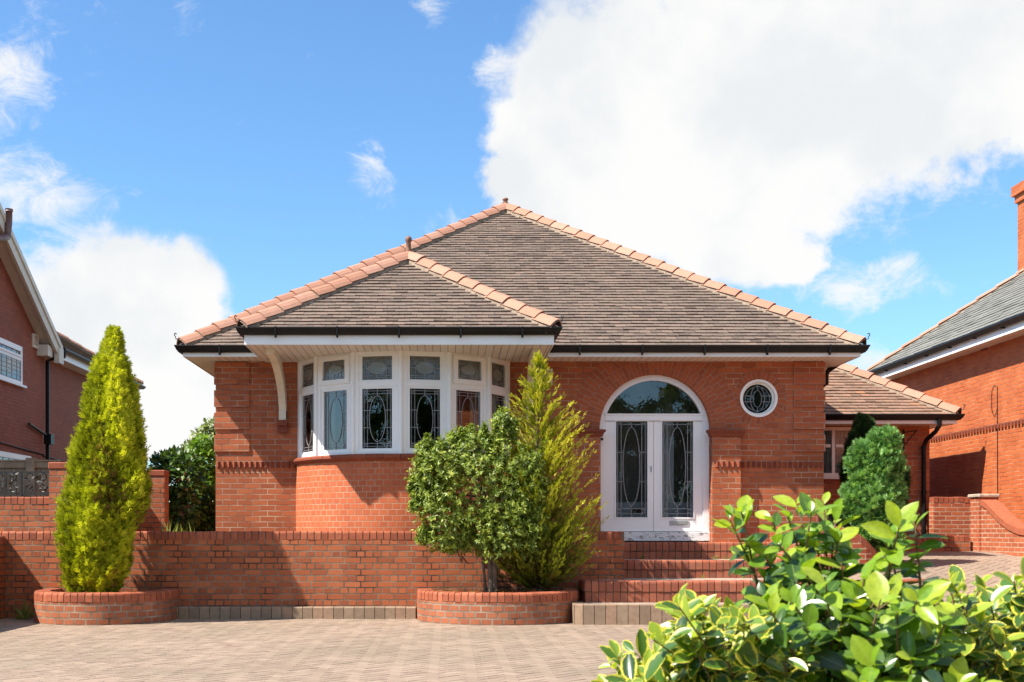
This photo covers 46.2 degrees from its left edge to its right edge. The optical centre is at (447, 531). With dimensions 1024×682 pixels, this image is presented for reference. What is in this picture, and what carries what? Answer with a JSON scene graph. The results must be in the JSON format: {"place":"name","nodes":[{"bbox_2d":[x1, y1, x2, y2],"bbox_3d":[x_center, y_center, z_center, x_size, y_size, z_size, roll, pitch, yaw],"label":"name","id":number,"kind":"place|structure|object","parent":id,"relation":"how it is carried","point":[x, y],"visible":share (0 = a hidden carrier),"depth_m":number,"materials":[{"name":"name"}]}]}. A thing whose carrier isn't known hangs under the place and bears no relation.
{"place":"outdoors","nodes":[
{"label":"outdoors","id":0,"kind":"place"},
{"bbox_2d":[0,555,1017,680],"bbox_3d":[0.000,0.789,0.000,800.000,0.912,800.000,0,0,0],"label":"ground","id":1,"kind":"structure","parent":0,"point":[922,572],"depth_m":17.41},
{"bbox_2d":[0,536,4,618],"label":"garden wall","id":2,"kind":"structure","parent":1,"relation":"on","point":[2,577],"depth_m":16.79,"materials":[{"name":"brick"}]},
{"bbox_2d":[0,531,623,617],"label":"garden wall","id":3,"kind":"structure","parent":1,"relation":"on","point":[295,568],"depth_m":16.90,"materials":[{"name":"brick"}]},
{"bbox_2d":[590,583,825,681],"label":"variegated bush","id":4,"kind":"object","parent":1,"relation":"on","point":[745,657],"visible":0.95,"depth_m":2.70,"materials":[{"name":"green plant"}]},
{"bbox_2d":[770,526,879,569],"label":"ramped wall","id":5,"kind":"structure","parent":1,"relation":"on","point":[867,553],"depth_m":17.37,"materials":[{"name":"brick"}]},
{"bbox_2d":[816,508,850,527],"bbox_3d":[5.950,0.019,18.110,0.580,0.828,0.620,0,0,0],"label":"shrub","id":6,"kind":"object","parent":1,"relation":"on","point":[830,518],"visible":0.06,"depth_m":17.83,"materials":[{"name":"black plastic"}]},
{"bbox_2d":[676,492,1001,681],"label":"laurel bush","id":7,"kind":"object","parent":1,"relation":"on","point":[873,624],"visible":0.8,"depth_m":2.86,"materials":[{"name":"green plant"}]},
{"bbox_2d":[837,423,909,553],"bbox_3d":[6.331,-0.520,17.868,1.101,2.229,0.790,0,0,0],"label":"juniper bush","id":8,"kind":"object","parent":1,"relation":"on","point":[874,462],"visible":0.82,"depth_m":17.68,"materials":[{"name":"green plant"}]},
{"bbox_2d":[838,412,912,504],"bbox_3d":[7.195,-0.758,20.116,1.285,2.545,0.779,0,0,0],"label":"juniper bush","id":9,"kind":"object","parent":1,"relation":"on","point":[863,424],"visible":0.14,"depth_m":20.00,"materials":[{"name":"green plant"}]},
{"bbox_2d":[904,536,969,550],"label":"garden wall","id":10,"kind":"structure","parent":1,"relation":"on","point":[956,543],"depth_m":20.42,"materials":[{"name":"brick"}]},
{"bbox_2d":[867,180,1023,522],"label":"brick house","id":11,"kind":"structure","parent":1,"relation":"on","point":[970,355],"depth_m":21.68,"materials":[{"name":"brick"}]},
{"bbox_2d":[929,497,969,541],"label":"garden wall","id":12,"kind":"structure","parent":1,"relation":"on","point":[949,516],"depth_m":20.95,"materials":[{"name":"brick"}]},
{"bbox_2d":[934,556,1023,681],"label":"variegated bush","id":13,"kind":"object","parent":1,"relation":"on","point":[1003,640],"visible":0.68,"depth_m":2.97,"materials":[{"name":"green plant"}]},
{"bbox_2d":[968,494,1023,557],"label":"garden wall","id":14,"kind":"structure","parent":1,"relation":"on","point":[996,526],"depth_m":19.82,"materials":[{"name":"brick"}]},
{"bbox_2d":[0,551,1023,681],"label":"driveway","id":15,"kind":"structure","parent":0,"point":[277,650],"depth_m":12.39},
{"bbox_2d":[9,601,33,619],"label":"weed","id":16,"kind":"object","parent":15,"relation":"on","point":[23,613],"visible":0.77,"depth_m":16.57,"materials":[{"name":"green plant"}]},
{"bbox_2d":[34,588,179,625],"bbox_3d":[-4.721,1.054,16.226,1.876,0.523,1.348,0,0,0],"label":"planter","id":17,"kind":"object","parent":15,"relation":"on","point":[55,606],"visible":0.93,"depth_m":15.70,"materials":[{"name":"brick"}]},
{"bbox_2d":[52,324,154,592],"bbox_3d":[-4.684,-0.945,16.168,1.427,3.730,1.271,0,0,0],"label":"cypress tree","id":18,"kind":"object","parent":17,"relation":"in","point":[95,533],"visible":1,"depth_m":15.87,"materials":[{"name":"green plant"}]},
{"bbox_2d":[177,606,415,618],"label":"kerb","id":19,"kind":"structure","parent":15,"relation":"on","point":[302,612],"depth_m":16.74,"materials":[{"name":"beige concrete"}]},
{"bbox_2d":[416,588,578,625],"bbox_3d":[0.690,1.054,16.228,2.256,0.523,1.345,0,0,0],"label":"planter","id":20,"kind":"object","parent":15,"relation":"on","point":[500,608],"visible":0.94,"depth_m":15.69,"materials":[{"name":"brick"}]},
{"bbox_2d":[403,406,555,591],"bbox_3d":[0.428,-0.425,16.227,2.085,2.567,1.439,0,0,0],"label":"round shrub","id":21,"kind":"object","parent":20,"relation":"on","point":[427,498],"visible":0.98,"depth_m":15.99,"materials":[{"name":"green plant"}]},
{"bbox_2d":[429,586,563,592],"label":"leaf litter","id":22,"kind":"object","parent":20,"relation":"on","point":[496,589],"visible":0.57,"depth_m":16.34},
{"bbox_2d":[475,350,609,591],"bbox_3d":[1.281,-0.821,16.421,1.931,3.393,1.649,0,0,0],"label":"golden conifer","id":23,"kind":"object","parent":20,"relation":"on","point":[547,570],"visible":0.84,"depth_m":16.26,"materials":[{"name":"green plant"}]},
{"bbox_2d":[572,542,923,624],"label":"front steps","id":24,"kind":"structure","parent":15,"relation":"on","point":[639,591],"depth_m":16.26,"materials":[{"name":"brick"}]},
{"bbox_2d":[0,0,1023,501],"label":"sky","id":25,"kind":"structure","parent":0,"point":[168,167],"materials":[{"name":"blue"}]},
{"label":"terrace","id":26,"kind":"structure","parent":0,"visible":0},
{"bbox_2d":[0,458,60,496],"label":"fence","id":27,"kind":"object","parent":26,"relation":"on","point":[31,464],"visible":0.36,"depth_m":19.30,"materials":[{"name":"grey wood"}]},
{"bbox_2d":[0,462,137,531],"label":"boundary wall","id":28,"kind":"structure","parent":26,"relation":"on","point":[22,514],"depth_m":18.20,"materials":[{"name":"brick"}]},
{"bbox_2d":[0,471,48,496],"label":"railing","id":29,"kind":"object","parent":28,"relation":"on","point":[26,478],"visible":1,"depth_m":18.29,"materials":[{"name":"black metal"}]},
{"bbox_2d":[0,203,145,480],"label":"brick house","id":30,"kind":"structure","parent":26,"relation":"on","point":[44,365],"depth_m":25.68,"materials":[{"name":"brick"}]},
{"bbox_2d":[0,337,26,387],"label":"window","id":31,"kind":"structure","parent":30,"relation":"in","point":[11,354],"depth_m":24.60,"materials":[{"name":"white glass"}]},
{"bbox_2d":[0,451,30,459],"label":"window","id":32,"kind":"structure","parent":30,"relation":"in","point":[3,455],"depth_m":24.60,"materials":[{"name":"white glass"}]},
{"bbox_2d":[138,470,168,530],"bbox_3d":[-5.167,-0.382,20.959,0.498,1.394,0.342,0,0,0],"label":"gate post","id":33,"kind":"object","parent":26,"relation":"on","point":[156,516],"visible":0.47,"depth_m":20.80,"materials":[{"name":"brick"}]},
{"bbox_2d":[161,521,177,531],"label":"weed","id":34,"kind":"object","parent":26,"relation":"on","point":[176,529],"visible":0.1,"depth_m":17.58,"materials":[{"name":"green plant"}]},
{"bbox_2d":[148,444,208,531],"bbox_3d":[-5.101,-0.675,22.607,1.202,1.992,1.240,0,0,0],"label":"leafy shrub","id":35,"kind":"object","parent":26,"relation":"on","point":[173,460],"visible":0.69,"depth_m":22.41,"materials":[{"name":"green plant"}]},
{"bbox_2d":[178,473,198,531],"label":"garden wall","id":36,"kind":"structure","parent":26,"relation":"on","point":[181,513],"depth_m":28.00,"materials":[{"name":"brick"}]},
{"bbox_2d":[180,483,215,531],"bbox_3d":[-4.835,-0.330,23.602,0.940,1.296,0.820,0,0,0],"label":"leafy shrub","id":37,"kind":"object","parent":26,"relation":"on","point":[209,524],"visible":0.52,"depth_m":23.43,"materials":[{"name":"green plant"}]},
{"bbox_2d":[180,416,215,453],"bbox_3d":[-5.969,-1.281,29.005,1.860,3.206,1.022,0,0,0],"label":"leafy shrub","id":38,"kind":"object","parent":26,"relation":"on","point":[210,432],"visible":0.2,"depth_m":28.85,"materials":[{"name":"green plant"}]},
{"bbox_2d":[184,432,215,502],"bbox_3d":[-5.510,-0.981,27.009,1.342,2.603,0.988,0,0,0],"label":"leafy shrub","id":39,"kind":"object","parent":26,"relation":"on","point":[204,449],"visible":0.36,"depth_m":26.79,"materials":[{"name":"green plant"}]},
{"bbox_2d":[174,198,964,541],"bbox_3d":[2.455,-3.000,23.476,13.200,7.031,13.409,0,0,0],"label":"bungalow","id":40,"kind":"object","parent":26,"relation":"on","point":[702,400],"visible":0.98,"depth_m":18.70,"materials":[{"name":"brick"}]},
{"bbox_2d":[298,356,317,457],"bbox_3d":[-2.129,-1.898,18.376,0.115,1.506,0.765,0,0,-26],"label":"window","id":41,"kind":"structure","parent":40,"relation":"in","point":[312,390],"depth_m":18.39,"materials":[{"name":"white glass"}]},
{"bbox_2d":[310,361,334,451],"bbox_3d":[-1.959,-1.760,18.418,0.085,1.750,0.790,0,0,-33],"label":"curtain","id":42,"kind":"object","parent":40,"relation":"hanging from","point":[331,370],"visible":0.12,"depth_m":18.17,"materials":[{"name":"fabric"}]},
{"bbox_2d":[318,352,354,455],"bbox_3d":[-1.666,-1.898,17.847,0.763,1.506,0.118,0,0,36],"label":"window","id":43,"kind":"structure","parent":40,"relation":"in","point":[348,383],"depth_m":17.81,"materials":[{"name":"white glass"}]},
{"bbox_2d":[355,350,402,453],"bbox_3d":[-1.018,-1.898,17.574,0.755,1.506,0.111,0,0,12],"label":"window","id":44,"kind":"structure","parent":40,"relation":"in","point":[396,383],"depth_m":17.57,"materials":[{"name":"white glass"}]},
{"bbox_2d":[403,351,451,453],"bbox_3d":[-0.317,-1.898,17.604,0.757,1.506,0.109,0,0,-9],"label":"window","id":45,"kind":"structure","parent":40,"relation":"in","point":[444,384],"depth_m":17.59,"materials":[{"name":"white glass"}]},
{"bbox_2d":[452,353,490,454],"bbox_3d":[0.326,-1.898,17.891,0.765,1.506,0.117,0,0,-34],"label":"window","id":46,"kind":"structure","parent":40,"relation":"in","point":[483,387],"depth_m":17.94,"materials":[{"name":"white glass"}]},
{"bbox_2d":[470,361,497,449],"bbox_3d":[0.579,-1.760,18.418,0.085,1.750,0.790,0,0,33],"label":"curtain","id":47,"kind":"object","parent":40,"relation":"hanging from","point":[472,372],"visible":0.08,"depth_m":18.23,"materials":[{"name":"fabric"}]},
{"bbox_2d":[491,357,509,455],"bbox_3d":[0.762,-1.898,18.402,0.070,1.506,0.704,0,0,30],"label":"window","id":48,"kind":"structure","parent":40,"relation":"in","point":[503,391],"depth_m":18.52,"materials":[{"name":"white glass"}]},
{"bbox_2d":[605,421,652,530],"bbox_3d":[2.852,-0.932,18.838,0.759,1.845,0.073,0,0,0],"label":"door","id":49,"kind":"structure","parent":40,"relation":"in","point":[614,523],"depth_m":18.83,"materials":[{"name":"white paint"}]},
{"bbox_2d":[616,421,706,541],"bbox_3d":[3.250,-0.875,19.414,1.900,2.060,0.052,0,0,0],"label":"inner door","id":50,"kind":"structure","parent":40,"relation":"in","point":[668,429],"depth_m":19.40,"materials":[{"name":"paint"}]},
{"bbox_2d":[653,421,701,530],"bbox_3d":[3.617,-0.932,18.843,0.759,1.845,0.065,0,0,0],"label":"door","id":51,"kind":"structure","parent":40,"relation":"in","point":[660,523],"depth_m":18.83,"materials":[{"name":"white paint"}]},
{"bbox_2d":[740,379,777,416],"bbox_3d":[4.855,-2.090,18.944,0.588,0.588,0.512,0,0,0],"label":"round window","id":52,"kind":"structure","parent":40,"relation":"in","point":[755,399],"depth_m":18.78,"materials":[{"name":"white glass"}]},
{"bbox_2d":[824,432,849,472],"bbox_3d":[7.183,-1.435,21.750,1.365,0.900,0.040,0,0,0],"label":"curtain","id":53,"kind":"object","parent":40,"relation":"hanging from","point":[839,438],"visible":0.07,"depth_m":21.75,"materials":[{"name":"fabric"}]},
{"bbox_2d":[824,427,850,478],"bbox_3d":[7.155,-1.417,21.530,1.470,0.935,0.140,0,0,0],"label":"window","id":54,"kind":"structure","parent":40,"relation":"in","point":[832,475],"depth_m":21.48,"materials":[{"name":"white plastic"}]}
]}

